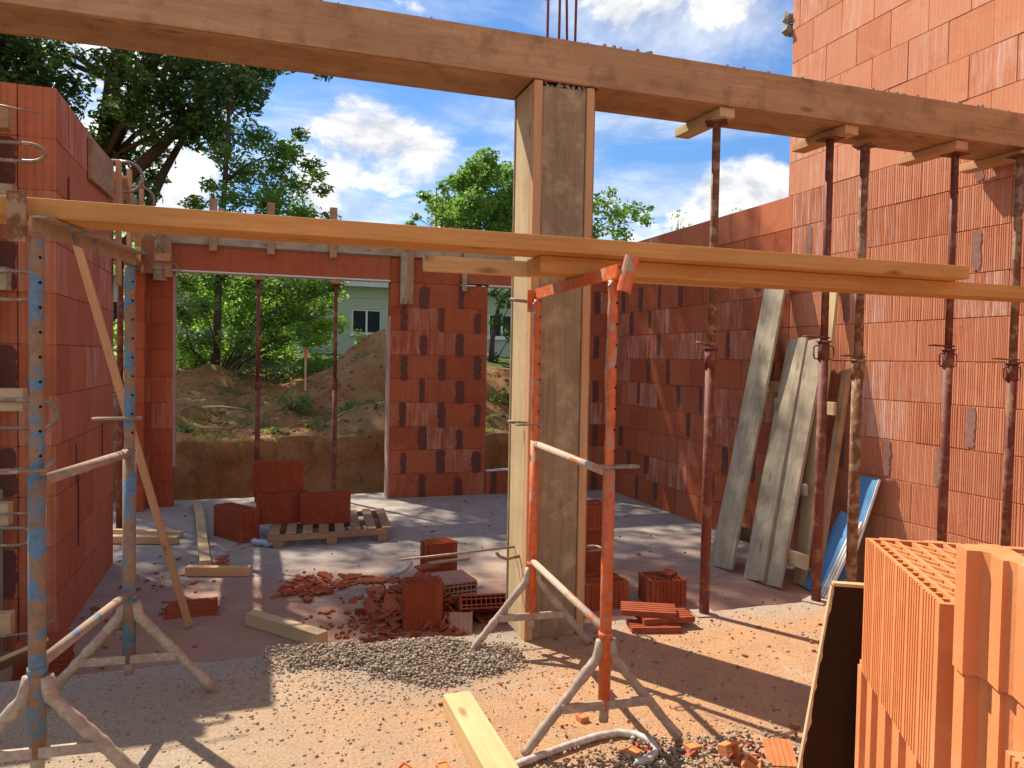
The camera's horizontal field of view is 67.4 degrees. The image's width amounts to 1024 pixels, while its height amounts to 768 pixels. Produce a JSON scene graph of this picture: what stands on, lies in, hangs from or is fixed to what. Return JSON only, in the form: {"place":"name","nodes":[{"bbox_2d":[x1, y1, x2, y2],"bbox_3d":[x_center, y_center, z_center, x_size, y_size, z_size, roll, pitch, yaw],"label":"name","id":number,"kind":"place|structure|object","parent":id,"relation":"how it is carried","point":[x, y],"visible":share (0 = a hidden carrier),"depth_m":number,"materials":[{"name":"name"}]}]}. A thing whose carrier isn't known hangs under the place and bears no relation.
{"place":"outdoors","nodes":[
{"label":"outdoors","id":0,"kind":"place"},
{"bbox_2d":[0,104,59,637],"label":"column formwork","id":1,"kind":"object","parent":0,"point":[14,399],"depth_m":4.37,"materials":[{"name":"brown wood"}]},
{"bbox_2d":[113,328,509,502],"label":"ground","id":2,"kind":"structure","parent":0,"point":[204,475],"depth_m":11.48,"materials":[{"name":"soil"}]},
{"bbox_2d":[0,33,49,86],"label":"broadleaf tree","id":3,"kind":"object","parent":2,"relation":"on","point":[10,43],"visible":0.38,"depth_m":14.39,"materials":[{"name":"green plant"}]},
{"bbox_2d":[1,0,333,244],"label":"broadleaf tree","id":4,"kind":"object","parent":2,"relation":"on","point":[118,113],"visible":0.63,"depth_m":15.74,"materials":[{"name":"green plant"}]},
{"bbox_2d":[176,341,234,369],"bbox_3d":[-6.709,-0.593,16.212,1.637,0.803,1.580,0,2,-18],"label":"weed","id":5,"kind":"object","parent":2,"relation":"on","point":[184,356],"visible":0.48,"depth_m":16.08,"materials":[{"name":"green plant"}]},
{"bbox_2d":[113,231,353,361],"bbox_3d":[-6.899,-2.017,18.784,6.143,3.408,4.181,0,2,-18],"label":"broadleaf tree","id":6,"kind":"object","parent":2,"relation":"on","point":[325,328],"visible":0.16,"depth_m":18.10,"materials":[{"name":"green plant"}]},
{"bbox_2d":[175,64,344,370],"bbox_3d":[-5.370,-3.422,15.735,3.724,7.027,3.582,0,2,-18],"label":"broadleaf tree","id":7,"kind":"object","parent":2,"relation":"on","point":[283,154],"visible":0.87,"depth_m":15.83,"materials":[{"name":"green plant"}]},
{"bbox_2d":[230,352,301,385],"bbox_3d":[-4.828,-0.219,15.043,1.385,0.824,1.344,0,2,-18],"label":"weed","id":8,"kind":"object","parent":2,"relation":"on","point":[273,376],"visible":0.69,"depth_m":15.12,"materials":[{"name":"green plant"}]},
{"bbox_2d":[272,389,314,413],"bbox_3d":[-3.464,0.273,12.193,0.619,0.415,0.562,2,2,37],"label":"weed","id":9,"kind":"object","parent":2,"relation":"on","point":[303,401],"visible":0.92,"depth_m":12.22,"materials":[{"name":"green plant"}]},
{"bbox_2d":[274,352,342,378],"bbox_3d":[-4.287,-0.330,16.697,1.792,0.802,1.460,0,2,-31],"label":"weed","id":10,"kind":"object","parent":2,"relation":"on","point":[320,365],"visible":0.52,"depth_m":16.37,"materials":[{"name":"green plant"}]},
{"bbox_2d":[112,272,510,356],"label":"house","id":11,"kind":"structure","parent":2,"relation":"on","point":[365,308],"depth_m":29.64,"materials":[{"name":"green paint"}]},
{"bbox_2d":[349,309,381,335],"bbox_3d":[-5.626,-2.371,29.724,1.310,1.050,0.240,0,2,-18],"label":"window","id":12,"kind":"structure","parent":11,"relation":"in","point":[367,320],"depth_m":29.77,"materials":[{"name":"black glass"}]},
{"bbox_2d":[487,314,510,339],"bbox_3d":[-0.410,-2.332,31.468,1.310,1.050,0.240,0,2,-18],"label":"window","id":13,"kind":"structure","parent":11,"relation":"in","point":[508,317],"depth_m":31.50,"materials":[{"name":"black glass"}]},
{"bbox_2d":[176,335,509,450],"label":"soil clods","id":14,"kind":"object","parent":2,"relation":"on","point":[208,418],"visible":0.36,"depth_m":12.98,"materials":[{"name":"brown soil"}]},
{"bbox_2d":[402,147,513,232],"bbox_3d":[-1.127,-3.594,22.707,3.964,6.648,4.126,0,2,-18],"label":"broadleaf tree","id":15,"kind":"object","parent":2,"relation":"on","point":[473,182],"visible":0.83,"depth_m":22.14,"materials":[{"name":"green plant"}]},
{"bbox_2d":[487,386,508,406],"bbox_3d":[-0.107,0.251,13.943,0.727,0.435,0.589,0,2,-18],"label":"weed","id":16,"kind":"object","parent":2,"relation":"on","point":[505,396],"visible":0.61,"depth_m":13.90,"materials":[{"name":"green plant"}]},
{"bbox_2d":[487,288,510,362],"bbox_3d":[0.115,-1.465,20.283,1.847,2.599,1.951,0,2,-18],"label":"broadleaf tree","id":17,"kind":"object","parent":2,"relation":"on","point":[492,356],"visible":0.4,"depth_m":19.79,"materials":[{"name":"green plant"}]},
{"bbox_2d":[592,186,654,240],"bbox_3d":[2.150,-3.756,23.837,4.377,7.023,3.426,1,2,14],"label":"broadleaf tree","id":18,"kind":"object","parent":2,"relation":"on","point":[618,213],"visible":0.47,"depth_m":22.62,"materials":[{"name":"green plant"}]},
{"bbox_2d":[263,636,531,688],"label":"gravel","id":19,"kind":"structure","parent":0,"point":[450,648],"depth_m":3.65,"materials":[{"name":"grey gravel"}]},
{"bbox_2d":[8,0,793,286],"label":"sky","id":20,"kind":"structure","parent":0,"point":[381,145],"materials":[{"name":"blue"}]},
{"bbox_2d":[0,489,824,681],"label":"floor","id":21,"kind":"structure","parent":0,"point":[227,633],"depth_m":6.77,"materials":[{"name":"grey concrete"}]},
{"bbox_2d":[0,637,48,670],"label":"tilted board","id":22,"kind":"object","parent":21,"relation":"on","point":[13,658],"visible":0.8,"depth_m":4.03,"materials":[{"name":"brown wood"}]},
{"bbox_2d":[12,657,73,680],"bbox_3d":[-2.691,1.637,4.416,0.260,0.030,0.240,0,2,-18],"label":"brick slab","id":23,"kind":"object","parent":21,"relation":"on","point":[16,678],"depth_m":4.28,"materials":[{"name":"brick"}]},
{"bbox_2d":[13,651,73,676],"bbox_3d":[-2.687,1.605,4.416,0.260,0.030,0.240,0,2,-20],"label":"brick slab","id":24,"kind":"object","parent":23,"relation":"on","point":[50,669],"depth_m":4.33,"materials":[{"name":"brick"}]},
{"bbox_2d":[13,649,72,670],"bbox_3d":[-2.690,1.573,4.414,0.260,0.030,0.240,0,2,-22],"label":"brick slab","id":25,"kind":"object","parent":24,"relation":"on","point":[19,667],"depth_m":4.33,"materials":[{"name":"brick"}]},
{"bbox_2d":[0,82,113,651],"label":"brick wall","id":26,"kind":"structure","parent":21,"relation":"on","point":[78,390],"depth_m":4.84,"materials":[{"name":"brick"}]},
{"bbox_2d":[88,137,159,285],"bbox_3d":[-3.658,-1.466,7.303,0.454,1.180,3.635,0,2,-18],"label":"formwork","id":27,"kind":"object","parent":26,"relation":"attached to","point":[108,180],"visible":0.59,"depth_m":6.55,"materials":[{"name":"brown wood"}]},
{"bbox_2d":[113,260,123,528],"bbox_3d":[-4.088,0.120,7.982,0.178,2.788,0.168,2,2,36],"label":"steel prop","id":28,"kind":"object","parent":21,"relation":"on","point":[119,424],"visible":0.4,"depth_m":7.96,"materials":[{"name":"red paint"}]},
{"bbox_2d":[72,245,191,626],"bbox_3d":[-2.329,0.389,4.765,0.045,2.606,0.042,-13,18,-18],"label":"leaning stick","id":29,"kind":"object","parent":21,"relation":"on","point":[79,252],"visible":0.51,"depth_m":4.75,"materials":[{"name":"brown wood"}]},
{"bbox_2d":[113,535,179,543],"bbox_3d":[-3.628,1.502,7.426,0.784,0.070,0.090,1,2,-1],"label":"floor timber","id":30,"kind":"object","parent":21,"relation":"on","point":[150,539],"visible":0.51,"depth_m":7.39,"materials":[{"name":"brown wood"}]},
{"bbox_2d":[113,528,183,536],"bbox_3d":[-3.715,1.492,7.719,0.834,0.050,0.050,1,2,4],"label":"floor timber","id":31,"kind":"object","parent":21,"relation":"on","point":[144,532],"visible":0.54,"depth_m":7.69,"materials":[{"name":"brown wood"}]},
{"bbox_2d":[164,606,216,619],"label":"brick slab","id":32,"kind":"object","parent":21,"relation":"on","point":[192,614],"depth_m":5.38,"materials":[{"name":"brick"}]},
{"bbox_2d":[167,597,217,613],"bbox_3d":[-2.280,1.581,5.490,0.330,0.030,0.220,0,2,-22],"label":"brick slab","id":33,"kind":"object","parent":32,"relation":"on","point":[202,604],"depth_m":5.44,"materials":[{"name":"brick"}]},
{"bbox_2d":[185,565,250,575],"bbox_3d":[-2.448,1.556,6.404,0.519,0.075,0.080,1,2,-3],"label":"floor timber","id":34,"kind":"object","parent":21,"relation":"on","point":[217,570],"visible":1,"depth_m":6.37,"materials":[{"name":"yellow wood"}]},
{"bbox_2d":[214,502,259,542],"bbox_3d":[-2.773,1.389,7.724,0.524,0.314,0.200,2,2,38],"label":"hollow brick","id":35,"kind":"object","parent":21,"relation":"on","point":[236,522],"visible":0.96,"depth_m":7.60,"materials":[{"name":"brick"}]},
{"bbox_2d":[249,280,263,503],"bbox_3d":[-3.180,0.099,9.565,0.168,2.764,0.178,0,2,-37],"label":"steel prop","id":36,"kind":"object","parent":21,"relation":"on","point":[257,381],"visible":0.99,"depth_m":9.53,"materials":[{"name":"red paint"}]},
{"bbox_2d":[245,610,327,645],"bbox_3d":[-1.497,1.610,5.072,0.704,0.085,0.090,2,2,33],"label":"floor timber","id":37,"kind":"object","parent":21,"relation":"on","point":[285,627],"visible":0.89,"depth_m":5.02,"materials":[{"name":"brown wood"}]},
{"bbox_2d":[267,508,391,547],"bbox_3d":[-1.896,1.486,8.019,1.271,0.138,1.080,0,2,-18],"label":"pallet","id":38,"kind":"object","parent":21,"relation":"on","point":[376,522],"visible":0.76,"depth_m":7.67,"materials":[{"name":"brown wood"}]},
{"bbox_2d":[256,490,307,524],"bbox_3d":[-2.343,1.257,7.831,0.500,0.314,0.100,0,2,-20],"label":"hollow brick","id":39,"kind":"object","parent":38,"relation":"on","point":[279,508],"visible":0.94,"depth_m":7.77,"materials":[{"name":"brick"}]},
{"bbox_2d":[252,460,303,492],"bbox_3d":[-2.382,0.940,7.827,0.500,0.314,0.100,0,2,-20],"label":"hollow brick","id":40,"kind":"object","parent":39,"relation":"on","point":[272,476],"visible":1,"depth_m":7.78,"materials":[{"name":"brick"}]},
{"bbox_2d":[299,490,350,524],"bbox_3d":[-1.913,1.263,7.869,0.500,0.314,0.100,0,2,-20],"label":"hollow brick","id":41,"kind":"object","parent":38,"relation":"on","point":[321,507],"visible":1,"depth_m":7.82,"materials":[{"name":"brick"}]},
{"bbox_2d":[325,284,341,490],"bbox_3d":[-2.290,0.105,9.858,0.178,2.764,0.168,2,2,36],"label":"steel prop","id":42,"kind":"object","parent":21,"relation":"on","point":[334,382],"visible":0.98,"depth_m":9.84,"materials":[{"name":"red paint"}]},
{"bbox_2d":[135,244,607,511],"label":"brick wall","id":43,"kind":"structure","parent":21,"relation":"on","point":[435,378],"depth_m":10.12,"materials":[{"name":"brick"}]},
{"bbox_2d":[136,189,511,303],"bbox_3d":[-1.489,-1.820,9.929,6.152,1.560,0.505,0,2,-18],"label":"formwork","id":44,"kind":"object","parent":43,"relation":"on","point":[163,258],"visible":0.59,"depth_m":9.57,"materials":[{"name":"brown wood"}]},
{"bbox_2d":[270,563,490,643],"bbox_3d":[-0.940,1.542,5.642,2.195,0.346,1.596,2,2,32],"label":"brick rubble","id":45,"kind":"object","parent":21,"relation":"on","point":[388,609],"visible":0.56,"depth_m":5.48,"materials":[{"name":"brick"}]},
{"bbox_2d":[388,560,413,577],"bbox_3d":[-0.875,1.474,6.099,0.209,0.121,0.096,0,2,-28],"label":"pipe piece","id":46,"kind":"object","parent":45,"relation":"on","point":[406,567],"visible":1,"depth_m":6.07,"materials":[{"name":"white plastic"}]},
{"bbox_2d":[401,576,443,631],"bbox_3d":[-0.618,1.507,5.283,0.274,0.314,0.200,1,2,-13],"label":"hollow brick","id":47,"kind":"object","parent":45,"relation":"on","point":[418,613],"visible":0.94,"depth_m":5.19,"materials":[{"name":"brick"}]},
{"bbox_2d":[399,569,476,596],"bbox_3d":[-0.548,1.483,5.669,0.500,0.100,0.314,0,2,-25],"label":"hollow brick","id":48,"kind":"object","parent":45,"relation":"on","point":[460,582],"visible":0.39,"depth_m":5.63,"materials":[{"name":"brick"}]},
{"bbox_2d":[420,537,457,572],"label":"hollow brick","id":49,"kind":"object","parent":21,"relation":"on","point":[437,546],"visible":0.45,"depth_m":6.38,"materials":[{"name":"brick"}]},
{"bbox_2d":[81,499,822,767],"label":"brick chips","id":50,"kind":"object","parent":21,"relation":"on","point":[635,744],"visible":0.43,"depth_m":3.83,"materials":[{"name":"brick"}]},
{"bbox_2d":[449,612,472,634],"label":"brick slab","id":51,"kind":"object","parent":21,"relation":"on","point":[460,621],"depth_m":5.20,"materials":[{"name":"brick"}]},
{"bbox_2d":[454,593,505,614],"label":"hollow brick","id":52,"kind":"object","parent":21,"relation":"on","point":[486,604],"visible":0.57,"depth_m":5.32,"materials":[{"name":"brick"}]},
{"bbox_2d":[585,530,601,573],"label":"hollow brick","id":53,"kind":"object","parent":21,"relation":"on","point":[593,562],"visible":0.09,"depth_m":6.27,"materials":[{"name":"brick"}]},
{"bbox_2d":[586,499,601,530],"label":"hollow brick","id":54,"kind":"object","parent":53,"relation":"on","point":[594,516],"visible":0.24,"depth_m":6.21,"materials":[{"name":"brick"}]},
{"bbox_2d":[585,572,628,611],"bbox_3d":[0.592,1.570,5.795,0.524,0.200,0.280,0,2,-21],"label":"hollow brick","id":55,"kind":"object","parent":21,"relation":"on","point":[620,593],"visible":0.36,"depth_m":5.72,"materials":[{"name":"brick"}]},
{"bbox_2d":[638,571,686,606],"bbox_3d":[1.154,1.576,5.910,0.294,0.200,0.280,1,2,-14],"label":"hollow brick","id":56,"kind":"object","parent":21,"relation":"on","point":[655,587],"visible":0.91,"depth_m":5.79,"materials":[{"name":"brick"}]},
{"bbox_2d":[711,289,785,570],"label":"leaning planks","id":57,"kind":"object","parent":21,"relation":"on","point":[731,531],"visible":0.82,"depth_m":7.06,"materials":[{"name":"grey wood"}]},
{"bbox_2d":[744,337,835,587],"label":"leaning planks","id":58,"kind":"object","parent":21,"relation":"on","point":[771,554],"visible":0.91,"depth_m":6.61,"materials":[{"name":"grey wood"}]},
{"bbox_2d":[793,292,838,585],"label":"leaning planks","id":59,"kind":"object","parent":21,"relation":"on","point":[804,540],"visible":0.48,"depth_m":6.49,"materials":[{"name":"brown wood"}]},
{"bbox_2d":[614,0,1023,582],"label":"brick wall","id":60,"kind":"structure","parent":21,"relation":"on","point":[969,52],"depth_m":6.25,"materials":[{"name":"brick"}]},
{"bbox_2d":[803,511,863,598],"bbox_3d":[2.591,1.373,6.204,0.351,0.639,0.316,0,2,-18],"label":"blue panel","id":61,"kind":"object","parent":21,"relation":"on","point":[834,561],"visible":0.57,"depth_m":6.19,"materials":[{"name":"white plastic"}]},
{"bbox_2d":[822,370,850,561],"bbox_3d":[2.664,0.782,6.408,0.051,1.866,0.074,16,-10,-19],"label":"plank","id":62,"kind":"object","parent":21,"relation":"on","point":[837,437],"visible":0.69,"depth_m":6.43,"materials":[{"name":"brown wood"}]},
{"bbox_2d":[837,476,880,581],"bbox_3d":[2.741,1.225,6.218,0.430,0.931,0.226,0,2,-23],"label":"blue panel","id":63,"kind":"object","parent":21,"relation":"on","point":[869,487],"visible":0.43,"depth_m":6.19,"materials":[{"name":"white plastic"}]},
{"bbox_2d":[0,602,825,767],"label":"slab","id":64,"kind":"structure","parent":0,"point":[780,675],"depth_m":3.24,"materials":[{"name":"beige concrete"}]},
{"bbox_2d":[0,190,216,767],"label":"trestle","id":65,"kind":"object","parent":64,"relation":"on","point":[40,687],"visible":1,"depth_m":2.48,"materials":[{"name":"blue paint"}]},
{"bbox_2d":[97,623,719,759],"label":"gravel","id":66,"kind":"structure","parent":64,"relation":"on","point":[324,689],"depth_m":3.42,"materials":[{"name":"grey gravel"}]},
{"bbox_2d":[443,691,518,767],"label":"foreground timber","id":67,"kind":"object","parent":64,"relation":"on","point":[481,743],"visible":1,"depth_m":2.85,"materials":[{"name":"yellow wood"}]},
{"bbox_2d":[401,0,600,640],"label":"column formwork","id":68,"kind":"object","parent":64,"relation":"on","point":[553,169],"depth_m":4.03,"materials":[{"name":"brown wood"}]},
{"bbox_2d":[0,0,1023,160],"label":"beam formwork","id":69,"kind":"object","parent":68,"relation":"on","point":[326,38],"visible":0.97,"depth_m":3.88,"materials":[{"name":"brown wood"}]},
{"bbox_2d":[469,254,682,756],"bbox_3d":[0.238,0.432,3.340,0.649,1.844,1.146,1,2,-14],"label":"trestle","id":70,"kind":"object","parent":64,"relation":"on","point":[605,654],"visible":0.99,"depth_m":2.88,"materials":[{"name":"orange paint"}]},
{"bbox_2d":[423,255,743,288],"bbox_3d":[0.365,-0.494,3.427,1.540,0.062,0.060,0,2,-18],"label":"yellow batten","id":71,"kind":"object","parent":70,"relation":"on","point":[460,265],"visible":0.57,"depth_m":3.23,"materials":[{"name":"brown wood"}]},
{"bbox_2d":[527,255,1023,302],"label":"long board","id":72,"kind":"object","parent":70,"relation":"on","point":[561,266],"visible":1,"depth_m":3.47,"materials":[{"name":"brown wood"}]},
{"bbox_2d":[0,195,969,280],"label":"long board","id":73,"kind":"object","parent":72,"relation":"on","point":[140,219],"visible":0.84,"depth_m":2.86,"materials":[{"name":"brown wood"}]},
{"bbox_2d":[515,729,660,767],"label":"bent bar","id":74,"kind":"object","parent":64,"relation":"on","point":[565,746],"visible":0.92,"depth_m":2.87,"materials":[{"name":"metal"}]},
{"bbox_2d":[626,619,680,632],"bbox_3d":[0.775,1.325,4.212,0.270,0.030,0.150,1,2,-4],"label":"brick slab","id":75,"kind":"object","parent":64,"relation":"on","point":[635,625],"depth_m":4.14,"materials":[{"name":"brick"}]},
{"bbox_2d":[635,608,694,624],"bbox_3d":[0.848,1.293,4.277,0.300,0.030,0.150,1,3,-13],"label":"brick slab","id":76,"kind":"object","parent":75,"relation":"on","point":[684,615],"depth_m":4.22,"materials":[{"name":"brick"}]},
{"bbox_2d":[621,601,676,618],"bbox_3d":[0.760,1.259,4.288,0.300,0.030,0.150,1,5,7],"label":"brick slab","id":77,"kind":"object","parent":76,"relation":"on","point":[645,609],"depth_m":4.24,"materials":[{"name":"brick"}]},
{"bbox_2d":[514,715,804,767],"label":"gravel","id":78,"kind":"structure","parent":64,"relation":"on","point":[664,764],"depth_m":2.82,"materials":[{"name":"grey gravel"}]},
{"bbox_2d":[689,119,728,617],"bbox_3d":[1.131,-0.077,4.423,0.178,2.833,0.168,1,2,2],"label":"steel prop","id":79,"kind":"object","parent":64,"relation":"on","point":[710,368],"visible":0.89,"depth_m":4.42,"materials":[{"name":"red paint"}]},
{"bbox_2d":[675,107,734,138],"bbox_3d":[1.122,-1.524,4.498,0.100,0.053,0.455,0,2,-21],"label":"head timber","id":80,"kind":"object","parent":79,"relation":"on","point":[693,128],"visible":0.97,"depth_m":4.47,"materials":[{"name":"brown wood"}]},
{"bbox_2d":[717,739,740,764],"bbox_3d":[0.801,1.356,2.829,0.070,0.070,0.044,0,-13,-36],"label":"brick piece","id":81,"kind":"object","parent":64,"relation":"on","point":[731,744],"visible":0.91,"depth_m":2.82,"materials":[{"name":"brick"}]},
{"bbox_2d":[741,752,760,767],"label":"brick piece","id":82,"kind":"object","parent":64,"relation":"on","point":[746,762],"visible":1,"depth_m":2.77,"materials":[{"name":"brick"}]},
{"bbox_2d":[763,738,796,767],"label":"brick plate","id":83,"kind":"object","parent":64,"relation":"on","point":[779,752],"visible":0.98,"depth_m":2.83,"materials":[{"name":"brick"}]},
{"bbox_2d":[801,135,844,605],"bbox_3d":[1.892,-0.073,4.712,0.168,2.833,0.178,0,2,-37],"label":"steel prop","id":84,"kind":"object","parent":64,"relation":"on","point":[823,358],"visible":0.9,"depth_m":4.69,"materials":[{"name":"red paint"}]},
{"bbox_2d":[792,124,857,153],"bbox_3d":[1.938,-1.518,4.771,0.100,0.053,0.455,0,2,-21],"label":"head timber","id":85,"kind":"object","parent":84,"relation":"on","point":[846,131],"visible":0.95,"depth_m":4.75,"materials":[{"name":"brown wood"}]},
{"bbox_2d":[797,581,863,767],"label":"leaning panel","id":86,"kind":"object","parent":64,"relation":"on","point":[828,736],"visible":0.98,"depth_m":1.93,"materials":[{"name":"brown wood"}]},
{"bbox_2d":[840,142,877,581],"bbox_3d":[2.163,-0.072,4.838,0.178,2.833,0.168,2,2,25],"label":"steel prop","id":87,"kind":"object","parent":64,"relation":"on","point":[857,368],"visible":0.88,"depth_m":4.82,"materials":[{"name":"brown metal"}]},
{"bbox_2d":[927,151,970,541],"bbox_3d":[2.818,-0.065,5.001,0.168,2.833,0.178,0,2,-37],"label":"steel prop","id":88,"kind":"object","parent":64,"relation":"on","point":[948,354],"visible":0.94,"depth_m":4.97,"materials":[{"name":"red paint"}]},
{"bbox_2d":[897,140,967,165],"bbox_3d":[2.753,-1.512,5.044,0.100,0.053,0.455,0,2,-21],"label":"head timber","id":89,"kind":"object","parent":88,"relation":"on","point":[928,154],"visible":1,"depth_m":5.00,"materials":[{"name":"brown wood"}]},
{"bbox_2d":[991,153,1023,545],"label":"steel prop","id":90,"kind":"object","parent":64,"relation":"on","point":[1012,367],"visible":0.92,"depth_m":4.97,"materials":[{"name":"red paint"}]},
{"bbox_2d":[959,149,1023,173],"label":"head timber","id":91,"kind":"object","parent":90,"relation":"on","point":[984,164],"visible":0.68,"depth_m":5.22,"materials":[{"name":"brown wood"}]},
{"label":"pallet","id":92,"kind":"object","parent":64,"relation":"on","visible":0},
{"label":"hollow brick","id":93,"kind":"object","parent":92,"relation":"on","visible":0},
{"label":"hollow brick","id":94,"kind":"object","parent":93,"relation":"on","visible":0},
{"bbox_2d":[1005,750,1023,767],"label":"hollow brick","id":95,"kind":"object","parent":94,"relation":"on","point":[1014,759],"visible":1,"depth_m":0.92,"materials":[{"name":"brick"}]},
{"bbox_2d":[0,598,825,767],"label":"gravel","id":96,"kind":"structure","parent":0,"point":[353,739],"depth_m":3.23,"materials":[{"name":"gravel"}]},
{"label":"stepped brick","id":97,"kind":"object","parent":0,"visible":0},
{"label":"stepped brick","id":98,"kind":"object","parent":97,"relation":"on","visible":0},
{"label":"stepped brick","id":99,"kind":"object","parent":98,"relation":"on","visible":0},
{"bbox_2d":[951,667,1023,767],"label":"stepped brick","id":100,"kind":"object","parent":99,"relation":"on","point":[988,725],"visible":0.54,"depth_m":1.21,"materials":[{"name":"brick"}]},
{"bbox_2d":[952,544,1023,706],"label":"stepped brick","id":101,"kind":"object","parent":100,"relation":"on","point":[988,639],"visible":1,"depth_m":1.19,"materials":[{"name":"brick"}]},
{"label":"brick slab","id":102,"kind":"object","parent":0,"visible":0},
{"bbox_2d":[14,630,72,650],"bbox_3d":[-2.684,1.477,4.412,0.260,0.030,0.240,0,2,-22],"label":"brick slab","id":103,"kind":"object","parent":102,"relation":"on","point":[55,637],"depth_m":4.41,"materials":[{"name":"brick"}]},
{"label":"hollow brick","id":104,"kind":"object","parent":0,"visible":0},
{"bbox_2d":[910,750,921,767],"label":"hollow brick","id":105,"kind":"object","parent":104,"relation":"on","point":[914,762],"visible":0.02,"depth_m":1.43,"materials":[{"name":"brick"}]},
{"bbox_2d":[861,538,959,767],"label":"hollow brick","id":106,"kind":"object","parent":105,"relation":"on","point":[907,668],"visible":0.63,"depth_m":1.48,"materials":[{"name":"brick"}]},
{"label":"hollow brick","id":107,"kind":"object","parent":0,"visible":0},
{"bbox_2d":[879,703,909,767],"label":"hollow brick","id":108,"kind":"object","parent":107,"relation":"on","point":[894,750],"visible":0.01,"depth_m":1.60,"materials":[{"name":"brick"}]},
{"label":"hollow brick","id":109,"kind":"object","parent":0,"visible":0},
{"bbox_2d":[854,659,880,767],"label":"hollow brick","id":110,"kind":"object","parent":109,"relation":"on","point":[868,711],"visible":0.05,"depth_m":1.76,"materials":[{"name":"brick"}]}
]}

